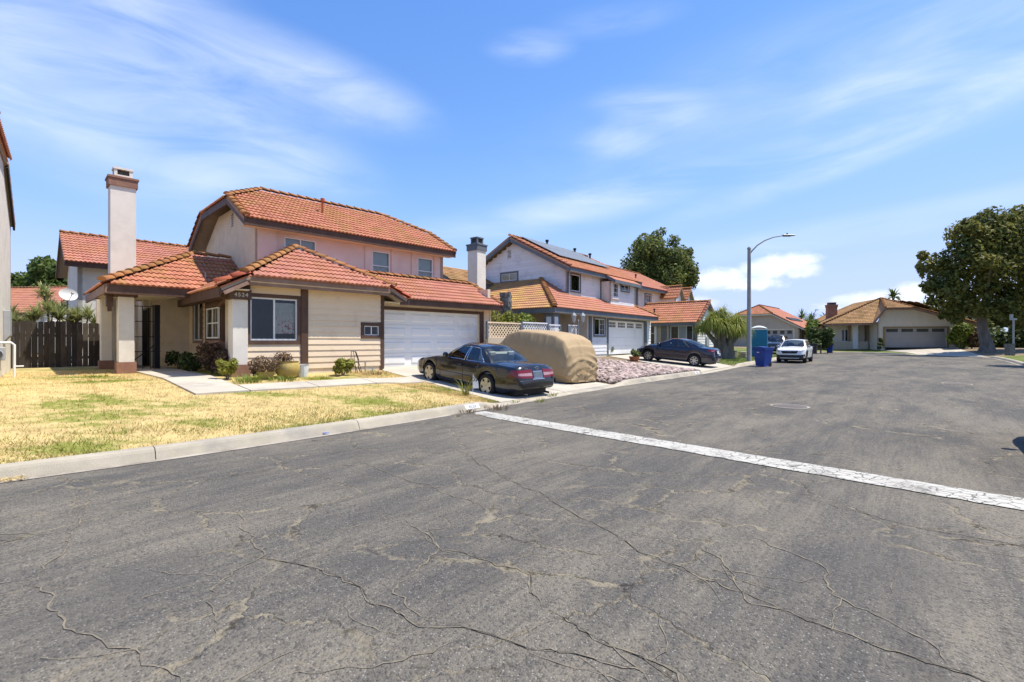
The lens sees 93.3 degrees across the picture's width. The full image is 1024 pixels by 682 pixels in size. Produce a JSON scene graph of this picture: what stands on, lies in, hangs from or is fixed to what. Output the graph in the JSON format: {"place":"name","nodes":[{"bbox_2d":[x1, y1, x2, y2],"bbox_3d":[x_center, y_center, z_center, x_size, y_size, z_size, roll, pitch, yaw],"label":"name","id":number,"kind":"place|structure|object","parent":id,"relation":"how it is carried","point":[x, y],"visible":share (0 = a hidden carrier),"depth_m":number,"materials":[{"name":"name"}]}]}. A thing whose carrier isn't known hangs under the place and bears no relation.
{"place":"outdoors","nodes":[
{"label":"outdoors","id":0,"kind":"place"},
{"bbox_2d":[137,366,249,394],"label":"front walk","id":1,"kind":"structure","parent":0,"point":[194,383],"depth_m":12.25,"materials":[{"name":"concrete"}]},
{"bbox_2d":[0,365,496,463],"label":"lawn","id":2,"kind":"structure","parent":0,"point":[178,412],"depth_m":9.41,"materials":[{"name":"plant"}]},
{"bbox_2d":[231,372,264,383],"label":"weed tuft","id":3,"kind":"object","parent":2,"relation":"on","point":[250,379],"visible":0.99,"depth_m":12.58,"materials":[{"name":"green plant"}]},
{"bbox_2d":[247,356,279,378],"bbox_3d":[-6.920,0.742,13.451,0.835,0.741,0.722,0,0,-21],"label":"potted bush","id":4,"kind":"object","parent":2,"relation":"on","point":[260,366],"visible":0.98,"depth_m":13.38,"materials":[{"name":"brown plant"}]},
{"bbox_2d":[265,374,300,381],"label":"weed tuft","id":5,"kind":"object","parent":2,"relation":"on","point":[281,379],"visible":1,"depth_m":13.07,"materials":[{"name":"green plant"}]},
{"bbox_2d":[273,350,299,377],"bbox_3d":[-6.573,0.664,13.962,0.876,0.786,1.104,0,0,18],"label":"plant pot","id":6,"kind":"object","parent":2,"relation":"on","point":[286,365],"visible":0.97,"depth_m":13.78,"materials":[{"name":"ceramic"}]},
{"bbox_2d":[297,364,308,376],"bbox_3d":[-6.191,0.872,14.287,0.393,0.370,0.384,0,0,0],"label":"plant pot","id":7,"kind":"object","parent":2,"relation":"on","point":[304,369],"visible":0.73,"depth_m":14.17,"materials":[{"name":"ceramic"}]},
{"bbox_2d":[305,374,331,379],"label":"weed tuft","id":8,"kind":"object","parent":2,"relation":"on","point":[320,377],"visible":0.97,"depth_m":14.00,"materials":[{"name":"yellow plant"}]},
{"bbox_2d":[473,374,478,387],"bbox_3d":[-0.944,1.174,12.563,0.165,0.630,0.012,0,0,-10],"label":"marker flag","id":9,"kind":"object","parent":2,"relation":"on","point":[475,383],"visible":0.96,"depth_m":12.56,"materials":[{"name":"white plastic"}]},
{"bbox_2d":[238,377,423,391],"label":"side walk","id":10,"kind":"structure","parent":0,"point":[307,384],"depth_m":12.98,"materials":[{"name":"concrete"}]},
{"bbox_2d":[343,370,500,402],"bbox_3d":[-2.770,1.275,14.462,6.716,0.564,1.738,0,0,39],"label":"lawn edge","id":11,"kind":"object","parent":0,"point":[413,384],"visible":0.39,"depth_m":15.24,"materials":[{"name":"yellow plant"}]},
{"bbox_2d":[351,351,361,372],"bbox_3d":[-5.141,0.688,15.809,0.339,0.733,0.462,0,0,44],"label":"hose stand","id":12,"kind":"object","parent":11,"relation":"on","point":[356,362],"visible":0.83,"depth_m":15.91,"materials":[{"name":"black metal"}]},
{"bbox_2d":[455,378,472,395],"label":"weed tuft","id":13,"kind":"object","parent":11,"relation":"on","point":[466,392],"visible":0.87,"depth_m":12.86,"materials":[{"name":"green plant"}]},
{"bbox_2d":[382,366,610,401],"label":"driveway","id":14,"kind":"structure","parent":0,"point":[415,373],"depth_m":15.11,"materials":[{"name":"concrete"}]},
{"bbox_2d":[417,342,553,395],"bbox_3d":[-0.965,0.746,14.946,4.860,1.418,2.030,8,5,44],"label":"parked car","id":15,"kind":"object","parent":14,"relation":"on","point":[494,368],"visible":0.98,"depth_m":13.79,"materials":[{"name":"black paint"}]},
{"bbox_2d":[498,329,598,382],"bbox_3d":[0.902,0.483,18.293,4.845,1.850,2.006,7,5,44],"label":"covered van","id":16,"kind":"object","parent":14,"relation":"on","point":[566,357],"visible":0.58,"depth_m":16.76,"materials":[{"name":"fabric"}]},
{"bbox_2d":[0,353,1023,681],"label":"road","id":17,"kind":"structure","parent":0,"point":[466,547],"depth_m":3.75,"materials":[{"name":"grey asphalt"}]},
{"bbox_2d":[483,404,511,410],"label":"weed tuft","id":18,"kind":"object","parent":17,"relation":"on","point":[497,408],"visible":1,"depth_m":11.17,"materials":[{"name":"brown plant"}]},
{"bbox_2d":[0,352,1023,482],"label":"kerb","id":19,"kind":"structure","parent":17,"relation":"on","point":[38,468],"depth_m":7.35,"materials":[{"name":"concrete"}]},
{"bbox_2d":[0,474,24,481],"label":"straw","id":20,"kind":"object","parent":19,"relation":"on","point":[17,477],"visible":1,"depth_m":5.53,"materials":[{"name":"beige plant"}]},
{"bbox_2d":[464,403,479,409],"bbox_3d":[-0.910,1.503,11.094,0.060,0.103,0.460,0,0,39],"label":"kerb number","id":21,"kind":"object","parent":19,"relation":"on","point":[471,406],"visible":1,"depth_m":11.10,"materials":[{"name":"white paint"}]},
{"bbox_2d":[475,411,1023,509],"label":"road marking","id":22,"kind":"object","parent":17,"relation":"on","point":[971,495],"visible":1,"depth_m":6.09,"materials":[{"name":"paint"}]},
{"bbox_2d":[752,346,773,366],"bbox_3d":[14.660,0.901,28.205,0.934,1.176,0.839,0,0,-28],"label":"wheelie bin","id":23,"kind":"object","parent":17,"relation":"on","point":[762,355],"visible":1,"depth_m":27.98,"materials":[{"name":"plastic"}]},
{"bbox_2d":[768,335,788,351],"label":"parked car","id":24,"kind":"object","parent":17,"relation":"on","point":[773,342],"visible":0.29,"depth_m":44.75,"materials":[{"name":"black paint"}]},
{"bbox_2d":[770,404,809,408],"bbox_3d":[6.760,1.586,11.770,0.864,0.007,0.864,0,0,0],"label":"manhole cover","id":25,"kind":"object","parent":17,"relation":"on","point":[793,406],"visible":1,"depth_m":11.68,"materials":[{"name":"concrete"}]},
{"bbox_2d":[776,338,812,362],"bbox_3d":[19.707,0.632,33.662,2.030,1.652,4.494,0,0,38],"label":"parked car","id":26,"kind":"object","parent":17,"relation":"on","point":[795,349],"visible":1,"depth_m":32.38,"materials":[{"name":"white paint"}]},
{"bbox_2d":[811,343,817,353],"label":"wheelie bin","id":27,"kind":"object","parent":17,"relation":"on","point":[815,346],"visible":0.63,"depth_m":50.31,"materials":[{"name":"grey"}]},
{"bbox_2d":[806,326,834,353],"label":"shrub","id":28,"kind":"object","parent":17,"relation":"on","point":[822,339],"visible":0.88,"depth_m":52.07,"materials":[{"name":"green plant"}]},
{"bbox_2d":[0,0,1023,335],"label":"sky","id":29,"kind":"structure","parent":0,"point":[860,131],"materials":[{"name":"blue"}]},
{"bbox_2d":[31,346,1023,402],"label":"terrain","id":30,"kind":"structure","parent":0,"point":[1018,352],"depth_m":43.27,"materials":[{"name":"soil"}]},
{"bbox_2d":[0,112,15,376],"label":"house","id":31,"kind":"structure","parent":30,"relation":"on","point":[7,218],"depth_m":13.57,"materials":[{"name":"paint"}]},
{"bbox_2d":[0,341,23,376],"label":"gas meter","id":32,"kind":"object","parent":31,"relation":"attached to","point":[2,353],"visible":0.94,"depth_m":12.96,"materials":[{"name":"white metal"}]},
{"bbox_2d":[11,303,38,324],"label":"spiky plant","id":33,"kind":"object","parent":30,"relation":"on","point":[13,309],"visible":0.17,"depth_m":18.20,"materials":[{"name":"green plant"}]},
{"bbox_2d":[12,300,49,330],"bbox_3d":[-18.009,-0.268,17.647,1.996,2.583,1.176,0,0,-37],"label":"spiky plant","id":34,"kind":"object","parent":30,"relation":"on","point":[37,313],"visible":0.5,"depth_m":17.89,"materials":[{"name":"green plant"}]},
{"bbox_2d":[11,286,67,352],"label":"house","id":35,"kind":"structure","parent":30,"relation":"on","point":[19,294],"depth_m":40.71,"materials":[{"name":"tile"}]},
{"bbox_2d":[26,281,58,321],"bbox_3d":[-18.536,-0.695,19.220,1.313,3.434,1.419,0,0,0],"label":"spiky plant","id":36,"kind":"object","parent":30,"relation":"on","point":[44,292],"visible":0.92,"depth_m":19.03,"materials":[{"name":"green plant"}]},
{"bbox_2d":[22,295,72,321],"bbox_3d":[-17.620,-0.373,18.337,1.773,2.793,1.440,0,0,0],"label":"spiky plant","id":37,"kind":"object","parent":30,"relation":"on","point":[55,311],"visible":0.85,"depth_m":18.32,"materials":[{"name":"green plant"}]},
{"bbox_2d":[11,320,99,368],"bbox_3d":[-16.336,0.241,17.530,0.166,1.918,2.677,0,0,44],"label":"wooden fence","id":38,"kind":"object","parent":30,"relation":"on","point":[51,343],"visible":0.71,"depth_m":17.34,"materials":[{"name":"brown wood"}]},
{"bbox_2d":[46,299,81,333],"bbox_3d":[-17.407,-0.376,18.951,1.521,2.798,1.594,0,0,-40],"label":"spiky plant","id":39,"kind":"object","parent":30,"relation":"on","point":[69,319],"visible":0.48,"depth_m":18.93,"materials":[{"name":"green plant"}]},
{"bbox_2d":[59,288,77,321],"bbox_3d":[-17.365,-0.575,18.892,0.506,2.990,0.540,0,0,-28],"label":"satellite dish","id":40,"kind":"object","parent":30,"relation":"on","point":[66,294],"visible":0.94,"depth_m":19.02,"materials":[{"name":"grey metal"}]},
{"bbox_2d":[66,302,95,349],"bbox_3d":[-16.794,-0.267,18.912,1.774,2.581,1.177,0,0,16],"label":"spiky plant","id":41,"kind":"object","parent":30,"relation":"on","point":[86,313],"visible":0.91,"depth_m":18.77,"materials":[{"name":"green plant"}]},
{"bbox_2d":[55,229,204,362],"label":"house","id":42,"kind":"structure","parent":30,"relation":"on","point":[82,263],"depth_m":22.55,"materials":[{"name":"tile"}]},
{"bbox_2d":[165,350,195,368],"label":"bush","id":43,"kind":"object","parent":30,"relation":"on","point":[171,357],"visible":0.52,"depth_m":16.54,"materials":[{"name":"green plant"}]},
{"bbox_2d":[176,351,208,370],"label":"bush","id":44,"kind":"object","parent":30,"relation":"on","point":[191,362],"visible":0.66,"depth_m":15.39,"materials":[{"name":"green plant"}]},
{"bbox_2d":[196,341,222,373],"bbox_3d":[-9.019,0.524,14.482,0.791,1.024,0.684,0,0,-28],"label":"bush","id":45,"kind":"object","parent":30,"relation":"on","point":[207,351],"visible":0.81,"depth_m":14.33,"materials":[{"name":"brown plant"}]},
{"bbox_2d":[210,348,228,375],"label":"bush","id":46,"kind":"object","parent":30,"relation":"on","point":[223,356],"visible":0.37,"depth_m":13.72,"materials":[{"name":"brown plant"}]},
{"bbox_2d":[215,358,238,379],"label":"bush","id":47,"kind":"object","parent":30,"relation":"on","point":[229,368],"visible":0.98,"depth_m":12.89,"materials":[{"name":"green plant"}]},
{"bbox_2d":[83,166,503,376],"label":"house","id":48,"kind":"structure","parent":30,"relation":"on","point":[320,287],"depth_m":17.01,"materials":[{"name":"beige paint"}]},
{"bbox_2d":[143,308,149,365],"bbox_3d":[-13.456,-0.130,17.867,1.020,2.140,0.160,0,0,44],"label":"front door","id":49,"kind":"structure","parent":48,"relation":"in","point":[146,312],"depth_m":17.78,"materials":[{"name":"brown paint"}]},
{"bbox_2d":[192,304,203,342],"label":"window","id":50,"kind":"structure","parent":48,"relation":"in","point":[200,339],"depth_m":17.60,"materials":[{"name":"brown glass"}]},
{"bbox_2d":[206,305,224,339],"bbox_3d":[-9.249,-0.570,15.772,1.550,1.180,0.950,0,0,44],"label":"window","id":51,"kind":"structure","parent":48,"relation":"in","point":[210,322],"depth_m":15.42,"materials":[{"name":"white glass"}]},
{"bbox_2d":[250,297,296,339],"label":"window","id":52,"kind":"structure","parent":48,"relation":"in","point":[270,318],"depth_m":15.14,"materials":[{"name":"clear glass"}]},
{"bbox_2d":[285,237,315,254],"bbox_3d":[-7.721,-3.075,17.595,0.110,1.250,1.120,0,0,44],"label":"window","id":53,"kind":"structure","parent":48,"relation":"in","point":[311,245],"depth_m":17.69,"materials":[{"name":"white glass"}]},
{"bbox_2d":[361,322,380,337],"bbox_3d":[-5.043,-0.360,16.883,0.580,0.540,0.780,0,0,44],"label":"window","id":54,"kind":"structure","parent":48,"relation":"in","point":[366,328],"depth_m":16.73,"materials":[{"name":"clear glass"}]},
{"bbox_2d":[372,251,389,272],"bbox_3d":[-5.431,-3.085,19.944,0.110,1.170,0.800,0,0,44],"label":"window","id":55,"kind":"structure","parent":48,"relation":"in","point":[380,260],"depth_m":20.01,"materials":[{"name":"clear glass"}]},
{"bbox_2d":[418,257,432,277],"bbox_3d":[-3.895,-3.095,21.519,0.110,1.150,0.800,0,0,44],"label":"window","id":56,"kind":"structure","parent":48,"relation":"in","point":[425,266],"depth_m":21.62,"materials":[{"name":"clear glass"}]},
{"bbox_2d":[384,310,477,366],"bbox_3d":[-3.175,-0.085,19.472,0.077,2.150,4.800,0,0,44],"label":"garage door","id":57,"kind":"structure","parent":48,"relation":"in","point":[409,336],"depth_m":19.06,"materials":[{"name":"white paint"}]},
{"bbox_2d":[332,358,354,375],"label":"bush","id":58,"kind":"object","parent":30,"relation":"on","point":[342,365],"visible":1,"depth_m":14.88,"materials":[{"name":"green plant"}]},
{"bbox_2d":[499,292,511,336],"bbox_3d":[-0.321,-0.737,24.500,0.628,3.503,0.627,0,0,0],"label":"topped trunk","id":59,"kind":"object","parent":30,"relation":"on","point":[505,298],"visible":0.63,"depth_m":24.25,"materials":[{"name":"wood"}]},
{"bbox_2d":[491,310,521,336],"bbox_3d":[-0.366,-0.261,24.065,1.824,2.587,2.223,0,0,0],"label":"bush","id":60,"kind":"object","parent":30,"relation":"on","point":[510,317],"visible":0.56,"depth_m":23.64,"materials":[{"name":"green plant"}]},
{"bbox_2d":[505,312,536,331],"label":"bush","id":61,"kind":"object","parent":30,"relation":"on","point":[527,318],"visible":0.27,"depth_m":24.31,"materials":[{"name":"green plant"}]},
{"bbox_2d":[486,321,577,343],"bbox_3d":[1.221,0.138,22.980,0.146,2.075,7.000,0,0,41],"label":"lattice fence","id":62,"kind":"object","parent":30,"relation":"on","point":[498,339],"visible":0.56,"depth_m":21.55,"materials":[{"name":"beige wood"}]},
{"bbox_2d":[443,234,660,356],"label":"house","id":63,"kind":"structure","parent":30,"relation":"on","point":[542,282],"depth_m":30.03,"materials":[{"name":"paint"}]},
{"bbox_2d":[500,271,518,281],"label":"window","id":64,"kind":"structure","parent":63,"relation":"in","point":[513,272],"depth_m":31.33,"materials":[{"name":"clear glass"}]},
{"bbox_2d":[570,272,580,292],"bbox_3d":[3.649,-3.520,29.482,0.590,1.180,1.220,0,0,39],"label":"window","id":65,"kind":"structure","parent":63,"relation":"in","point":[573,276],"depth_m":29.72,"materials":[{"name":"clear glass"}]},
{"bbox_2d":[593,317,605,336],"bbox_3d":[4.995,-0.845,29.333,0.790,1.190,1.500,0,0,39],"label":"window","id":66,"kind":"structure","parent":63,"relation":"in","point":[598,324],"depth_m":29.53,"materials":[{"name":"clear glass"}]},
{"bbox_2d":[611,281,618,299],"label":"window","id":67,"kind":"structure","parent":63,"relation":"in","point":[612,283],"depth_m":31.66,"materials":[{"name":"clear glass"}]},
{"bbox_2d":[620,284,629,292],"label":"window","id":68,"kind":"structure","parent":63,"relation":"in","point":[623,288],"depth_m":33.30,"materials":[{"name":"clear glass"}]},
{"bbox_2d":[609,320,641,354],"bbox_3d":[7.557,-0.225,32.191,0.067,2.150,5.400,0,0,39],"label":"garage door","id":69,"kind":"structure","parent":63,"relation":"in","point":[624,336],"depth_m":32.02,"materials":[{"name":"white paint"}]},
{"bbox_2d":[605,264,714,346],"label":"house","id":70,"kind":"structure","parent":30,"relation":"on","point":[680,310],"depth_m":37.79,"materials":[{"name":"tile"}]},
{"bbox_2d":[644,293,650,304],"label":"window","id":71,"kind":"structure","parent":70,"relation":"in","point":[647,297],"depth_m":40.71,"materials":[{"name":"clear glass"}]},
{"bbox_2d":[651,326,656,343],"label":"window","id":72,"kind":"structure","parent":70,"relation":"in","point":[653,328],"depth_m":37.45,"materials":[{"name":"clear glass"}]},
{"bbox_2d":[669,325,694,340],"bbox_3d":[12.992,-0.275,36.606,1.940,1.990,0.880,0,0,40],"label":"window","id":73,"kind":"structure","parent":70,"relation":"in","point":[686,332],"depth_m":36.65,"materials":[{"name":"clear glass"}]},
{"bbox_2d":[620,227,699,292],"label":"tree","id":74,"kind":"object","parent":30,"relation":"on","point":[653,258],"visible":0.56,"depth_m":55.49,"materials":[{"name":"green plant"}]},
{"bbox_2d":[714,304,806,345],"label":"house","id":75,"kind":"structure","parent":30,"relation":"on","point":[775,321],"depth_m":62.43,"materials":[{"name":"beige paint"}]},
{"bbox_2d":[768,330,792,339],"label":"garage door","id":76,"kind":"structure","parent":75,"relation":"in","point":[789,333],"depth_m":61.34,"materials":[{"name":"white metal"}]},
{"bbox_2d":[877,338,883,350],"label":"bush","id":77,"kind":"object","parent":30,"relation":"on","point":[879,343],"visible":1,"depth_m":52.18,"materials":[{"name":"green plant"}]},
{"bbox_2d":[805,297,976,349],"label":"house","id":78,"kind":"structure","parent":30,"relation":"on","point":[901,323],"depth_m":53.05,"materials":[{"name":"beige paint"}]},
{"bbox_2d":[841,329,847,340],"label":"window","id":79,"kind":"structure","parent":78,"relation":"in","point":[844,332],"depth_m":56.98,"materials":[{"name":"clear glass"}]},
{"bbox_2d":[885,328,945,347],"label":"garage door","id":80,"kind":"structure","parent":78,"relation":"in","point":[894,337],"depth_m":52.33,"materials":[{"name":"white metal"}]},
{"bbox_2d":[945,322,973,348],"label":"shrub","id":81,"kind":"object","parent":30,"relation":"on","point":[961,333],"visible":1,"depth_m":49.59,"materials":[{"name":"green plant"}]},
{"bbox_2d":[954,326,979,348],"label":"shrub","id":82,"kind":"object","parent":30,"relation":"on","point":[973,339],"visible":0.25,"depth_m":49.51,"materials":[{"name":"green plant"}]},
{"bbox_2d":[915,204,1023,352],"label":"shade tree","id":83,"kind":"object","parent":30,"relation":"on","point":[998,255],"visible":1,"depth_m":44.55,"materials":[{"name":"green plant"}]},
{"bbox_2d":[964,315,993,327],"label":"garden tree","id":84,"kind":"object","parent":30,"relation":"on","point":[989,321],"visible":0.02,"depth_m":58.54,"materials":[{"name":"green plant"}]},
{"bbox_2d":[968,325,1023,347],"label":"hedge","id":85,"kind":"object","parent":30,"relation":"on","point":[1000,339],"visible":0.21,"depth_m":53.33,"materials":[{"name":"green plant"}]},
{"bbox_2d":[988,310,1023,335],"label":"garden tree","id":86,"kind":"object","parent":30,"relation":"on","point":[995,319],"visible":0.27,"depth_m":62.15,"materials":[{"name":"green plant"}]},
{"bbox_2d":[1004,314,1016,355],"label":"sign post","id":87,"kind":"object","parent":30,"relation":"on","point":[1009,349],"visible":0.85,"depth_m":40.94,"materials":[{"name":"metal"}]},
{"bbox_2d":[1000,282,1023,328],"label":"garden tree","id":88,"kind":"object","parent":30,"relation":"on","point":[1009,322],"visible":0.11,"depth_m":54.90,"materials":[{"name":"green plant"}]},
{"bbox_2d":[608,354,731,371],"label":"second driveway","id":89,"kind":"structure","parent":0,"point":[702,368],"depth_m":27.14,"materials":[{"name":"concrete"}]},
{"bbox_2d":[629,349,640,360],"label":"potted plant","id":90,"kind":"object","parent":89,"relation":"on","point":[635,353],"visible":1,"depth_m":27.24,"materials":[{"name":"green plant"}]},
{"bbox_2d":[637,338,720,365],"bbox_3d":[9.372,0.456,27.376,4.484,1.604,1.980,6,4,38],"label":"parked car","id":91,"kind":"object","parent":89,"relation":"on","point":[693,353],"visible":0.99,"depth_m":26.47,"materials":[{"name":"blue paint"}]},
{"bbox_2d":[622,348,775,364],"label":"verge lawn","id":92,"kind":"structure","parent":0,"point":[744,349],"depth_m":32.75,"materials":[{"name":"green plant"}]},
{"bbox_2d":[693,305,754,358],"bbox_3d":[14.715,-0.618,33.723,4.578,4.044,3.464,0,0,0],"label":"ponytail palm","id":93,"kind":"object","parent":92,"relation":"on","point":[724,327],"visible":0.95,"depth_m":33.15,"materials":[{"name":"green plant"}]},
{"bbox_2d":[751,326,767,356],"bbox_3d":[19.350,0.035,37.900,1.300,2.470,1.300,0,0,25],"label":"portable toilet","id":94,"kind":"object","parent":92,"relation":"on","point":[760,337],"visible":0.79,"depth_m":37.39,"materials":[{"name":"teal plastic"}]},
{"bbox_2d":[746,233,795,360],"bbox_3d":[16.828,-2.798,31.459,3.069,8.420,0.398,0,0,6],"label":"street lamp","id":95,"kind":"object","parent":92,"relation":"on","point":[749,340],"visible":0.94,"depth_m":31.49,"materials":[{"name":"grey metal"}]},
{"bbox_2d":[817,347,924,354],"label":"lawn","id":96,"kind":"structure","parent":0,"point":[865,350],"depth_m":53.63,"materials":[{"name":"green plant"}]},
{"bbox_2d":[805,319,820,339],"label":"shrub","id":97,"kind":"object","parent":96,"relation":"on","point":[812,323],"visible":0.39,"depth_m":57.96,"materials":[{"name":"green plant"}]},
{"bbox_2d":[881,348,986,356],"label":"driveway","id":98,"kind":"structure","parent":0,"point":[945,352],"depth_m":48.09,"materials":[{"name":"concrete"}]},
{"bbox_2d":[998,355,1023,361],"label":"corner lawn","id":99,"kind":"structure","parent":0,"point":[1019,358],"depth_m":36.54,"materials":[{"name":"green plant"}]},
{"bbox_3d":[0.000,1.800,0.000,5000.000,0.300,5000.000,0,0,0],"label":"ground","id":100,"kind":"structure","parent":0,"visible":0},
{"bbox_2d":[11,271,27,286],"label":"hill tree","id":101,"kind":"object","parent":100,"relation":"on","point":[16,275],"depth_m":60.03,"materials":[{"name":"green plant"}]},
{"bbox_2d":[12,255,54,286],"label":"hill tree","id":102,"kind":"object","parent":100,"relation":"on","point":[34,275],"visible":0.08,"depth_m":49.88,"materials":[{"name":"green plant"}]},
{"bbox_2d":[30,259,67,285],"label":"hill tree","id":103,"kind":"object","parent":100,"relation":"on","point":[47,267],"visible":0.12,"depth_m":44.38,"materials":[{"name":"green plant"}]},
{"bbox_2d":[795,308,810,319],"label":"palm tree","id":104,"kind":"object","parent":100,"relation":"on","point":[801,313],"visible":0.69,"depth_m":109.74,"materials":[{"name":"green plant"}]},
{"bbox_2d":[883,288,901,300],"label":"palm tree","id":105,"kind":"object","parent":100,"relation":"on","point":[893,294],"visible":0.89,"depth_m":81.79,"materials":[{"name":"green plant"}]},
{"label":"rock bed","id":106,"kind":"structure","parent":0,"visible":0},
{"bbox_2d":[596,358,700,381],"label":"rocks","id":107,"kind":"object","parent":106,"relation":"on","point":[617,363],"visible":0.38,"depth_m":22.14,"materials":[{"name":"gravel"}]},
{"bbox_2d":[571,312,584,334],"bbox_3d":[3.458,-0.263,25.200,0.820,2.550,0.300,0,0,-20],"label":"lantern post","id":108,"kind":"object","parent":107,"relation":"on","point":[574,315],"visible":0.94,"depth_m":25.17,"materials":[{"name":"white glass"}]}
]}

